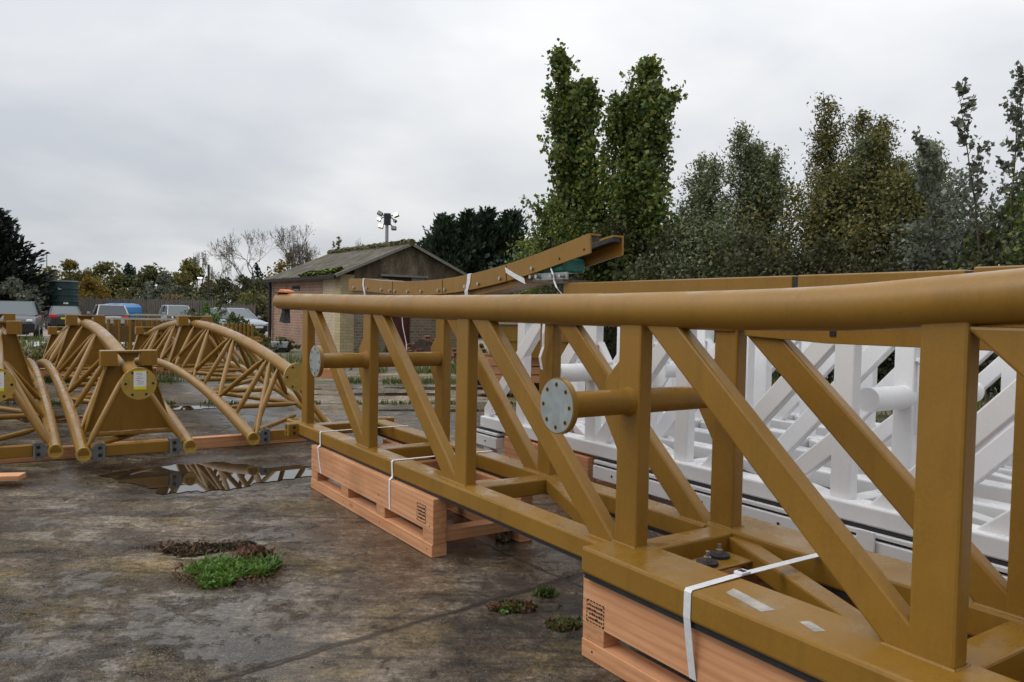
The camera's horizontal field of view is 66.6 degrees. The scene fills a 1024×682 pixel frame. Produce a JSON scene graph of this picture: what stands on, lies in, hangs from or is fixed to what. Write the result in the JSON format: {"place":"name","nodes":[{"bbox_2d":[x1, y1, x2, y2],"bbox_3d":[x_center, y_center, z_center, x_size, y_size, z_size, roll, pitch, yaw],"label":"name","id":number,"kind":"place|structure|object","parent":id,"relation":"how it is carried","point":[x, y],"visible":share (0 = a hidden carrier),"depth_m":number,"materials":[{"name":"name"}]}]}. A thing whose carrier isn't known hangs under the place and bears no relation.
{"place":"outdoors","nodes":[
{"label":"outdoors","id":0,"kind":"place"},
{"bbox_2d":[19,334,613,370],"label":"rough grass","id":1,"kind":"structure","parent":0,"point":[291,358],"depth_m":26.81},
{"bbox_2d":[0,404,985,681],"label":"concrete yard","id":2,"kind":"structure","parent":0,"point":[68,544],"depth_m":4.45,"materials":[{"name":"concrete"}]},
{"bbox_2d":[0,313,63,459],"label":"tube truss","id":3,"kind":"object","parent":2,"relation":"on","point":[23,384],"visible":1,"depth_m":8.28,"materials":[{"name":"gold metal"}]},
{"bbox_2d":[0,433,346,463],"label":"timber","id":4,"kind":"object","parent":2,"relation":"on","point":[217,441],"visible":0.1,"depth_m":8.74,"materials":[{"name":"wood"}]},
{"bbox_2d":[132,316,331,444],"bbox_3d":[-5.347,0.241,13.122,1.086,1.322,10.744,0,3,-34],"label":"tube truss","id":5,"kind":"object","parent":4,"relation":"on","point":[194,348],"visible":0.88,"depth_m":10.66,"materials":[{"name":"gold metal"}]},
{"bbox_2d":[145,537,264,557],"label":"weed clump","id":6,"kind":"object","parent":2,"relation":"on","point":[185,549],"visible":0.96,"depth_m":5.09,"materials":[{"name":"plant"}]},
{"bbox_2d":[99,462,311,493],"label":"puddle","id":7,"kind":"object","parent":2,"relation":"on","point":[178,478],"visible":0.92,"depth_m":7.31,"materials":[{"name":"liquid"}]},
{"bbox_2d":[169,549,285,588],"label":"weed clump","id":8,"kind":"object","parent":2,"relation":"on","point":[214,572],"visible":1,"depth_m":4.60,"materials":[{"name":"plant"}]},
{"bbox_2d":[225,541,282,558],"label":"weed clump","id":9,"kind":"object","parent":2,"relation":"on","point":[247,551],"visible":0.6,"depth_m":4.92,"materials":[{"name":"plant"}]},
{"bbox_2d":[0,459,577,675],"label":"debris","id":10,"kind":"object","parent":2,"relation":"on","point":[303,548],"visible":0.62,"depth_m":4.68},
{"bbox_2d":[0,357,777,404],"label":"joint grass","id":11,"kind":"structure","parent":2,"relation":"on","point":[171,379],"depth_m":16.55,"materials":[{"name":"plant"}]},
{"bbox_2d":[311,439,532,557],"bbox_3d":[-0.822,1.160,6.198,0.797,0.382,2.310,0,3,-34],"label":"timber pallet","id":12,"kind":"object","parent":2,"relation":"on","point":[427,512],"visible":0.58,"depth_m":5.62,"materials":[{"name":"brown"}]},
{"bbox_2d":[476,424,506,453],"bbox_3d":[-0.278,1.092,8.029,0.152,0.402,0.640,0,3,-34],"label":"steel channel","id":13,"kind":"object","parent":2,"relation":"on","point":[487,439],"visible":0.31,"depth_m":7.85,"materials":[{"name":"white paint"}]},
{"bbox_2d":[485,597,538,613],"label":"weed clump","id":14,"kind":"object","parent":2,"relation":"on","point":[511,606],"visible":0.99,"depth_m":4.16,"materials":[{"name":"plant"}]},
{"bbox_2d":[530,583,559,598],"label":"weed clump","id":15,"kind":"object","parent":2,"relation":"on","point":[544,592],"visible":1,"depth_m":4.39,"materials":[{"name":"plant"}]},
{"bbox_2d":[504,436,615,488],"bbox_3d":[0.560,1.147,7.285,0.692,0.382,1.290,0,3,-34],"label":"timber pallet","id":16,"kind":"object","parent":2,"relation":"on","point":[586,461],"visible":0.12,"depth_m":6.71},
{"bbox_2d":[544,614,582,632],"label":"weed clump","id":17,"kind":"object","parent":2,"relation":"on","point":[560,624],"visible":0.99,"depth_m":3.94,"materials":[{"name":"plant"}]},
{"bbox_2d":[582,566,858,681],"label":"timber pallet","id":18,"kind":"object","parent":2,"relation":"on","point":[611,619],"visible":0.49,"depth_m":3.30,"materials":[{"name":"brown"}]},
{"bbox_2d":[273,265,1023,681],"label":"track frame","id":19,"kind":"object","parent":18,"relation":"on","point":[947,605],"visible":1,"depth_m":3.35,"materials":[{"name":"gold metal"}]},
{"bbox_2d":[349,233,623,294],"bbox_3d":[-0.494,-0.538,6.443,0.274,0.407,3.903,0,3,-34],"label":"curved girder","id":20,"kind":"object","parent":19,"relation":"on","point":[590,249],"visible":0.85,"depth_m":5.59,"materials":[{"name":"gold metal"}]},
{"bbox_2d":[526,272,592,283],"bbox_3d":[0.243,-0.426,5.323,0.267,0.062,0.690,0,3,-34],"label":"girder cradle","id":21,"kind":"object","parent":19,"relation":"on","point":[545,278],"visible":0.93,"depth_m":5.14,"materials":[{"name":"metal"}]},
{"bbox_2d":[539,259,584,273],"bbox_3d":[0.330,-0.498,5.203,0.195,0.092,0.280,0,3,-34],"label":"green pad","id":22,"kind":"object","parent":21,"relation":"on","point":[575,266],"visible":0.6,"depth_m":5.09,"materials":[{"name":"plastic"}]},
{"bbox_2d":[683,553,818,681],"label":"strap","id":23,"kind":"object","parent":18,"relation":"attached to","point":[687,621],"visible":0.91,"depth_m":3.07,"materials":[{"name":"white"}]},
{"bbox_2d":[593,457,1007,579],"bbox_3d":[2.267,1.286,4.202,0.152,0.402,5.560,0,3,-34],"label":"steel channel","id":24,"kind":"object","parent":2,"relation":"on","point":[894,545],"visible":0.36,"depth_m":5.00,"materials":[{"name":"white paint"}]},
{"bbox_2d":[480,323,1015,561],"bbox_3d":[2.278,0.402,5.300,1.910,1.290,7.451,0,3,-34],"label":"white frame","id":25,"kind":"object","parent":24,"relation":"on","point":[850,494],"visible":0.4,"depth_m":5.01,"materials":[{"name":"paint"}]},
{"bbox_2d":[856,528,875,552],"bbox_3d":[2.036,1.185,4.372,0.022,0.215,0.234,0,2,-30],"label":"hanger bracket","id":26,"kind":"object","parent":24,"relation":"attached to","point":[865,539],"visible":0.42,"depth_m":4.41,"materials":[{"name":"metal"}]},
{"bbox_2d":[664,330,1015,466],"bbox_3d":[4.037,0.371,7.040,0.845,1.290,8.001,0,3,-34],"label":"white frame","id":27,"kind":"object","parent":2,"relation":"on","point":[786,417],"visible":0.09,"depth_m":7.38,"materials":[{"name":"paint"}]},
{"bbox_3d":[-4.735,1.237,6.615,0.592,0.043,0.140,1,2,-12],"label":"timber","id":28,"kind":"object","parent":2,"relation":"on","visible":0},
{"bbox_2d":[0,472,25,480],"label":"timber","id":29,"kind":"object","parent":28,"relation":"on","point":[15,476],"visible":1,"depth_m":6.78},
{"bbox_2d":[156,372,833,382],"bbox_3d":[9.482,1.018,20.491,41.974,0.001,2.268,1,2,-10],"label":"concrete strip","id":30,"kind":"object","parent":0,"point":[396,375],"depth_m":18.51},
{"bbox_2d":[40,367,156,377],"bbox_3d":[-9.715,0.684,16.645,3.863,0.199,0.200,0,2,-21],"label":"timber","id":31,"kind":"object","parent":30,"relation":"on","point":[45,372],"visible":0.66,"depth_m":16.50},
{"bbox_2d":[36,315,197,461],"bbox_3d":[-6.597,0.257,12.052,1.086,1.322,10.746,0,3,-34],"label":"tube truss","id":32,"kind":"object","parent":31,"relation":"on","point":[124,399],"visible":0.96,"depth_m":8.20,"materials":[{"name":"gold metal"}]},
{"bbox_2d":[0,324,993,404],"bbox_3d":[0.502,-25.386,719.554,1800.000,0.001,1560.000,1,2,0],"label":"ground","id":33,"kind":"structure","parent":0,"point":[298,352],"depth_m":20.45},
{"bbox_2d":[0,301,44,338],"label":"parked car","id":34,"kind":"object","parent":33,"relation":"on","point":[29,314],"visible":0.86,"depth_m":34.19,"materials":[{"name":"grey paint"}]},
{"bbox_2d":[0,275,45,310],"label":"tree","id":35,"kind":"object","parent":33,"relation":"on","point":[17,288],"visible":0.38,"depth_m":49.67,"materials":[{"name":"green plant"}]},
{"bbox_2d":[0,208,61,316],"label":"conifer tree","id":36,"kind":"object","parent":33,"relation":"on","point":[12,248],"visible":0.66,"depth_m":51.83,"materials":[{"name":"green plant"}]},
{"bbox_2d":[22,342,46,360],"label":"weed bush","id":37,"kind":"object","parent":33,"relation":"on","point":[35,354],"visible":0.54,"depth_m":20.70,"materials":[{"name":"green plant"}]},
{"bbox_2d":[44,306,82,329],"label":"parked car","id":38,"kind":"object","parent":33,"relation":"on","point":[55,316],"visible":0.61,"depth_m":45.28,"materials":[{"name":"grey paint"}]},
{"bbox_2d":[48,279,78,326],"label":"storage tank","id":39,"kind":"object","parent":33,"relation":"on","point":[66,294],"visible":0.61,"depth_m":52.23,"materials":[{"name":"green plastic"}]},
{"bbox_2d":[34,258,116,298],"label":"tree","id":40,"kind":"object","parent":33,"relation":"on","point":[69,265],"visible":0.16,"depth_m":69.72,"materials":[{"name":"green plant"}]},
{"bbox_2d":[78,274,112,309],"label":"tree","id":41,"kind":"object","parent":33,"relation":"on","point":[88,286],"visible":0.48,"depth_m":61.79,"materials":[{"name":"yellow plant"}]},
{"bbox_2d":[72,261,135,308],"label":"tree","id":42,"kind":"object","parent":33,"relation":"on","point":[100,270],"visible":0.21,"depth_m":71.42,"materials":[{"name":"green plant"}]},
{"bbox_2d":[87,304,127,324],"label":"parked car","id":43,"kind":"object","parent":33,"relation":"on","point":[114,311],"visible":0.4,"depth_m":46.05,"materials":[{"name":"silver metal"}]},
{"bbox_2d":[104,303,141,320],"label":"covered trailer","id":44,"kind":"object","parent":33,"relation":"on","point":[133,308],"visible":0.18,"depth_m":52.22,"materials":[{"name":"fabric"}]},
{"bbox_2d":[107,263,141,297],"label":"tree","id":45,"kind":"object","parent":33,"relation":"on","point":[129,271],"visible":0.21,"depth_m":73.09,"materials":[{"name":"green plant"}]},
{"bbox_2d":[42,297,215,323],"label":"board fence","id":46,"kind":"object","parent":33,"relation":"on","point":[85,306],"visible":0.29,"depth_m":56.00,"materials":[{"name":"wood"}]},
{"bbox_2d":[105,318,177,354],"bbox_3d":[-11.620,-0.136,24.639,2.100,1.165,0.900,1,2,-14],"label":"gold rack","id":47,"kind":"object","parent":33,"relation":"on","point":[124,333],"visible":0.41,"depth_m":24.14,"materials":[{"name":"paint"}]},
{"bbox_2d":[115,262,180,305],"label":"tree","id":48,"kind":"object","parent":33,"relation":"on","point":[149,274],"visible":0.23,"depth_m":67.55,"materials":[{"name":"green plant"}]},
{"bbox_2d":[132,270,180,320],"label":"tree","id":49,"kind":"object","parent":33,"relation":"on","point":[163,278],"visible":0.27,"depth_m":65.28,"materials":[{"name":"green plant"}]},
{"bbox_2d":[125,314,190,346],"bbox_3d":[-12.230,-0.287,26.990,1.900,1.265,0.900,1,2,-5],"label":"gold rack","id":50,"kind":"object","parent":33,"relation":"on","point":[149,316],"visible":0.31,"depth_m":26.53,"materials":[{"name":"paint"}]},
{"bbox_2d":[159,305,196,320],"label":"parked car","id":51,"kind":"object","parent":33,"relation":"on","point":[171,309],"visible":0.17,"depth_m":51.04,"materials":[{"name":"grey paint"}]},
{"bbox_2d":[142,285,217,317],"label":"tree","id":52,"kind":"object","parent":33,"relation":"on","point":[184,289],"visible":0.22,"depth_m":61.56,"materials":[{"name":"green plant"}]},
{"bbox_2d":[161,257,216,297],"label":"tree","id":53,"kind":"object","parent":33,"relation":"on","point":[188,275],"visible":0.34,"depth_m":69.29,"materials":[{"name":"green plant"}]},
{"bbox_2d":[194,276,240,304],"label":"tree","id":54,"kind":"object","parent":33,"relation":"on","point":[224,285],"visible":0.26,"depth_m":67.30,"materials":[{"name":"green plant"}]},
{"bbox_2d":[200,253,243,302],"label":"bare tree","id":55,"kind":"object","parent":33,"relation":"on","point":[214,274],"visible":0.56,"depth_m":77.56,"materials":[{"name":"grey plant"}]},
{"bbox_2d":[211,290,247,307],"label":"tree","id":56,"kind":"object","parent":33,"relation":"on","point":[233,297],"visible":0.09,"depth_m":62.07,"materials":[{"name":"green plant"}]},
{"bbox_2d":[212,312,257,348],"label":"weed bush","id":57,"kind":"object","parent":33,"relation":"on","point":[231,319],"visible":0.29,"depth_m":29.10,"materials":[{"name":"green plant"}]},
{"bbox_2d":[205,308,267,333],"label":"parked car","id":58,"kind":"object","parent":33,"relation":"on","point":[260,325],"visible":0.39,"depth_m":43.91,"materials":[{"name":"silver metal"}]},
{"bbox_2d":[213,323,262,342],"bbox_3d":[-9.550,-0.103,27.051,1.700,1.000,0.300,1,2,-3],"label":"grass filled rack","id":59,"kind":"object","parent":33,"relation":"on","point":[257,339],"depth_m":27.01,"materials":[{"name":"gold metal"}]},
{"bbox_2d":[219,274,261,303],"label":"tree","id":60,"kind":"object","parent":33,"relation":"on","point":[246,282],"visible":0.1,"depth_m":69.10,"materials":[{"name":"green plant"}]},
{"bbox_2d":[207,228,277,278],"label":"bare tree","id":61,"kind":"object","parent":33,"relation":"on","point":[229,251],"visible":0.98,"depth_m":77.53,"materials":[{"name":"grey plant"}]},
{"bbox_2d":[231,296,271,328],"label":"tree","id":62,"kind":"object","parent":33,"relation":"on","point":[260,303],"visible":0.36,"depth_m":57.64,"materials":[{"name":"green plant"}]},
{"bbox_2d":[262,250,301,278],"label":"tree","id":63,"kind":"object","parent":33,"relation":"on","point":[280,266],"visible":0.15,"depth_m":77.24,"materials":[{"name":"green plant"}]},
{"bbox_2d":[264,336,300,351],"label":"weed bush","id":64,"kind":"object","parent":33,"relation":"on","point":[290,346],"visible":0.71,"depth_m":27.89,"materials":[{"name":"green plant"}]},
{"bbox_2d":[268,224,319,268],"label":"bare tree","id":65,"kind":"object","parent":33,"relation":"on","point":[297,249],"visible":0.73,"depth_m":77.24,"materials":[{"name":"grey plant"}]},
{"bbox_2d":[262,238,466,352],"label":"brick shed","id":66,"kind":"structure","parent":33,"relation":"on","point":[333,271],"depth_m":28.66,"materials":[{"name":"brown"}]},
{"bbox_2d":[386,317,408,351],"bbox_3d":[-4.186,-0.593,28.404,0.980,2.050,0.040,0,3,-36],"label":"door","id":67,"kind":"structure","parent":66,"relation":"in","point":[397,321],"depth_m":28.53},
{"bbox_2d":[377,210,398,241],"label":"floodlight mast","id":68,"kind":"object","parent":33,"relation":"on","point":[387,217],"visible":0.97,"depth_m":41.26,"materials":[{"name":"metal"}]},
{"bbox_2d":[405,335,456,360],"bbox_3d":[-2.792,0.216,25.642,4.930,0.807,2.839,1,2,0],"label":"rubble heap","id":69,"kind":"object","parent":33,"relation":"on","point":[424,343],"visible":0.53,"depth_m":25.23,"materials":[{"name":"brick"}]},
{"bbox_2d":[415,211,487,271],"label":"conifer tree","id":70,"kind":"object","parent":33,"relation":"on","point":[443,237],"visible":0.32,"depth_m":44.93,"materials":[{"name":"green plant"}]},
{"bbox_2d":[438,208,494,273],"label":"conifer tree","id":71,"kind":"object","parent":33,"relation":"on","point":[469,225],"visible":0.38,"depth_m":45.45,"materials":[{"name":"green plant"}]},
{"bbox_2d":[465,205,523,294],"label":"conifer tree","id":72,"kind":"object","parent":33,"relation":"on","point":[489,227],"visible":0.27,"depth_m":46.25,"materials":[{"name":"green plant"}]},
{"bbox_2d":[459,243,546,336],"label":"evergreen hedge","id":73,"kind":"object","parent":33,"relation":"on","point":[498,258],"visible":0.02,"depth_m":45.23,"materials":[{"name":"green plant"}]},
{"bbox_2d":[483,205,550,294],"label":"conifer tree","id":74,"kind":"object","parent":33,"relation":"on","point":[513,221],"visible":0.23,"depth_m":46.84,"materials":[{"name":"green plant"}]},
{"bbox_2d":[504,192,605,344],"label":"thicket","id":75,"kind":"object","parent":33,"relation":"on","point":[552,212],"visible":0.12,"depth_m":24.99,"materials":[{"name":"green plant"}]},
{"bbox_2d":[520,38,616,342],"bbox_3d":[2.298,-4.642,25.903,3.516,10.650,3.308,-1,3,-38],"label":"poplar tree","id":76,"kind":"object","parent":33,"relation":"on","point":[573,115],"visible":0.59,"depth_m":25.68,"materials":[{"name":"green plant"}]},
{"bbox_2d":[513,184,643,293],"bbox_3d":[2.608,-2.450,26.801,5.209,6.320,5.242,1,2,0],"label":"tree","id":77,"kind":"object","parent":33,"relation":"on","point":[547,288],"visible":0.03,"depth_m":25.83,"materials":[{"name":"green plant"}]},
{"bbox_2d":[530,213,682,359],"bbox_3d":[3.128,-1.573,24.062,5.559,4.732,4.751,1,2,0],"label":"thicket","id":78,"kind":"object","parent":33,"relation":"on","point":[613,345],"visible":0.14,"depth_m":23.93,"materials":[{"name":"green plant"}]},
{"bbox_2d":[570,89,651,353],"bbox_3d":[3.340,-3.632,25.038,2.802,8.834,2.478,0,2,-30],"label":"tree","id":79,"kind":"object","parent":33,"relation":"on","point":[612,121],"visible":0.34,"depth_m":24.68,"materials":[{"name":"green plant"}]},
{"bbox_2d":[592,53,687,280],"bbox_3d":[4.217,-4.338,25.526,3.619,10.145,3.562,-1,3,-42],"label":"poplar tree","id":80,"kind":"object","parent":33,"relation":"on","point":[647,107],"visible":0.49,"depth_m":24.87,"materials":[{"name":"green plant"}]},
{"bbox_2d":[607,166,694,280],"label":"tree","id":81,"kind":"object","parent":33,"relation":"on","point":[657,193],"visible":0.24,"depth_m":24.16,"materials":[{"name":"green plant"}]},
{"bbox_2d":[620,214,755,339],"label":"thicket","id":82,"kind":"object","parent":33,"relation":"on","point":[662,243],"visible":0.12,"depth_m":22.43,"materials":[{"name":"green plant"}]},
{"bbox_2d":[651,150,736,278],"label":"willow tree","id":83,"kind":"object","parent":33,"relation":"on","point":[705,182],"visible":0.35,"depth_m":23.39,"materials":[{"name":"green plant"}]},
{"bbox_2d":[630,199,813,340],"bbox_3d":[6.039,-1.575,22.279,4.828,4.984,4.735,0,2,-20],"label":"thicket","id":84,"kind":"object","parent":33,"relation":"on","point":[719,214],"visible":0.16,"depth_m":21.86,"materials":[{"name":"green plant"}]},
{"bbox_2d":[700,118,801,278],"bbox_3d":[7.038,-2.837,23.093,3.670,7.433,3.650,1,2,-12],"label":"willow tree","id":85,"kind":"object","parent":33,"relation":"on","point":[746,158],"visible":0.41,"depth_m":22.78,"materials":[{"name":"green plant"}]},
{"bbox_2d":[672,222,843,374],"bbox_3d":[6.210,-1.052,20.610,4.279,4.066,4.392,1,2,0],"label":"thicket","id":86,"kind":"object","parent":33,"relation":"on","point":[742,259],"visible":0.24,"depth_m":19.96,"materials":[{"name":"green plant"}]},
{"bbox_2d":[726,138,807,257],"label":"willow tree","id":87,"kind":"object","parent":33,"relation":"on","point":[764,158],"visible":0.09,"depth_m":23.45,"materials":[{"name":"green plant"}]},
{"bbox_2d":[585,369,997,422],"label":"bank grass","id":88,"kind":"structure","parent":33,"relation":"on","point":[891,411],"depth_m":15.13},
{"bbox_2d":[696,180,896,374],"bbox_3d":[7.723,-1.731,21.523,5.815,5.399,5.136,3,3,36],"label":"thicket","id":89,"kind":"object","parent":33,"relation":"on","point":[795,199],"visible":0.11,"depth_m":21.37,"materials":[{"name":"green plant"}]},
{"bbox_2d":[735,232,879,381],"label":"thicket","id":90,"kind":"object","parent":33,"relation":"on","point":[828,243],"visible":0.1,"depth_m":19.66,"materials":[{"name":"green plant"}]},
{"bbox_2d":[790,126,884,273],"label":"willow tree","id":91,"kind":"object","parent":33,"relation":"on","point":[862,157],"visible":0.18,"depth_m":21.55,"materials":[{"name":"green plant"}]},
{"bbox_2d":[777,91,899,274],"bbox_3d":[9.422,-3.032,21.813,3.791,8.016,3.522,0,3,-37],"label":"willow tree","id":92,"kind":"object","parent":33,"relation":"on","point":[825,139],"visible":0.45,"depth_m":21.94,"materials":[{"name":"green plant"}]},
{"bbox_2d":[751,153,938,376],"bbox_3d":[8.901,-2.078,21.353,5.136,6.166,5.552,1,2,0],"label":"thicket","id":93,"kind":"object","parent":33,"relation":"on","point":[857,206],"visible":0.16,"depth_m":20.67,"materials":[{"name":"green plant"}]},
{"bbox_2d":[837,114,931,265],"bbox_3d":[10.613,-2.754,22.087,3.749,7.490,3.586,3,3,35],"label":"willow tree","id":94,"kind":"object","parent":33,"relation":"on","point":[886,129],"visible":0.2,"depth_m":21.57,"materials":[{"name":"green plant"}]},
{"bbox_2d":[821,161,972,378],"bbox_3d":[10.322,-1.822,20.556,4.235,5.784,4.772,1,2,0],"label":"thicket","id":95,"kind":"object","parent":33,"relation":"on","point":[895,189],"visible":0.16,"depth_m":20.15,"materials":[{"name":"green plant"}]},
{"bbox_2d":[829,230,990,388],"bbox_3d":[9.639,-0.788,18.891,4.376,3.821,4.095,1,2,0],"label":"thicket","id":96,"kind":"object","parent":33,"relation":"on","point":[886,366],"visible":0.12,"depth_m":18.62,"materials":[{"name":"green plant"}]},
{"bbox_2d":[851,131,992,262],"bbox_3d":[11.082,-2.333,20.946,3.834,6.767,3.252,2,2,14],"label":"willow tree","id":97,"kind":"object","parent":33,"relation":"on","point":[937,163],"visible":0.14,"depth_m":20.10,"materials":[{"name":"green plant"}]},
{"bbox_2d":[870,160,1012,363],"bbox_3d":[10.585,-1.523,18.620,3.847,5.329,3.897,2,2,18],"label":"thicket","id":98,"kind":"object","parent":33,"relation":"on","point":[956,212],"visible":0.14,"depth_m":17.95,"materials":[{"name":"green plant"}]},
{"bbox_2d":[1,383,996,403],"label":"concrete strip","id":99,"kind":"object","parent":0,"point":[185,394],"depth_m":14.30,"materials":[{"name":"concrete"}]},
{"bbox_2d":[483,322,567,382],"bbox_3d":[0.269,0.174,15.786,1.700,1.180,2.280,1,2,-7],"label":"gold box section","id":100,"kind":"object","parent":99,"relation":"on","point":[510,330],"visible":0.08,"depth_m":14.75,"materials":[{"name":"paint"}]},
{"bbox_2d":[901,126,974,271],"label":"young poplar tree","id":101,"kind":"object","parent":99,"relation":"on","point":[923,176],"visible":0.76,"depth_m":17.35,"materials":[{"name":"green plant"}]},
{"bbox_2d":[920,226,1023,397],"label":"thicket","id":102,"kind":"object","parent":99,"relation":"on","point":[993,356],"visible":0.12,"depth_m":16.37,"materials":[{"name":"green plant"}]},
{"bbox_2d":[925,185,1023,393],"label":"thicket","id":103,"kind":"object","parent":99,"relation":"on","point":[1009,218],"visible":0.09,"depth_m":17.09,"materials":[{"name":"green plant"}]},
{"bbox_2d":[936,77,1023,370],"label":"young poplar tree","id":104,"kind":"object","parent":99,"relation":"on","point":[959,123],"visible":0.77,"depth_m":16.40,"materials":[{"name":"green plant"}]},
{"bbox_2d":[949,60,1023,264],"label":"young poplar tree","id":105,"kind":"object","parent":99,"relation":"on","point":[1016,116],"visible":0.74,"depth_m":16.84,"materials":[{"name":"green plant"}]},
{"bbox_2d":[981,138,1023,265],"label":"young poplar tree","id":106,"kind":"object","parent":99,"relation":"on","point":[1017,254],"visible":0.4,"depth_m":15.96,"materials":[{"name":"green plant"}]},
{"bbox_2d":[0,0,1023,303],"label":"sky","id":107,"kind":"structure","parent":0,"point":[138,133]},
{"bbox_3d":[1.189,1.101,8.849,0.812,0.382,1.700,0,3,-34],"label":"timber pallet","id":108,"kind":"object","parent":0,"visible":0},
{"bbox_2d":[583,327,1013,503],"bbox_3d":[3.098,0.376,6.415,1.910,1.290,8.001,0,3,-34],"label":"white frame","id":109,"kind":"object","parent":108,"relation":"on","point":[995,485],"visible":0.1,"depth_m":6.72,"materials":[{"name":"paint"}]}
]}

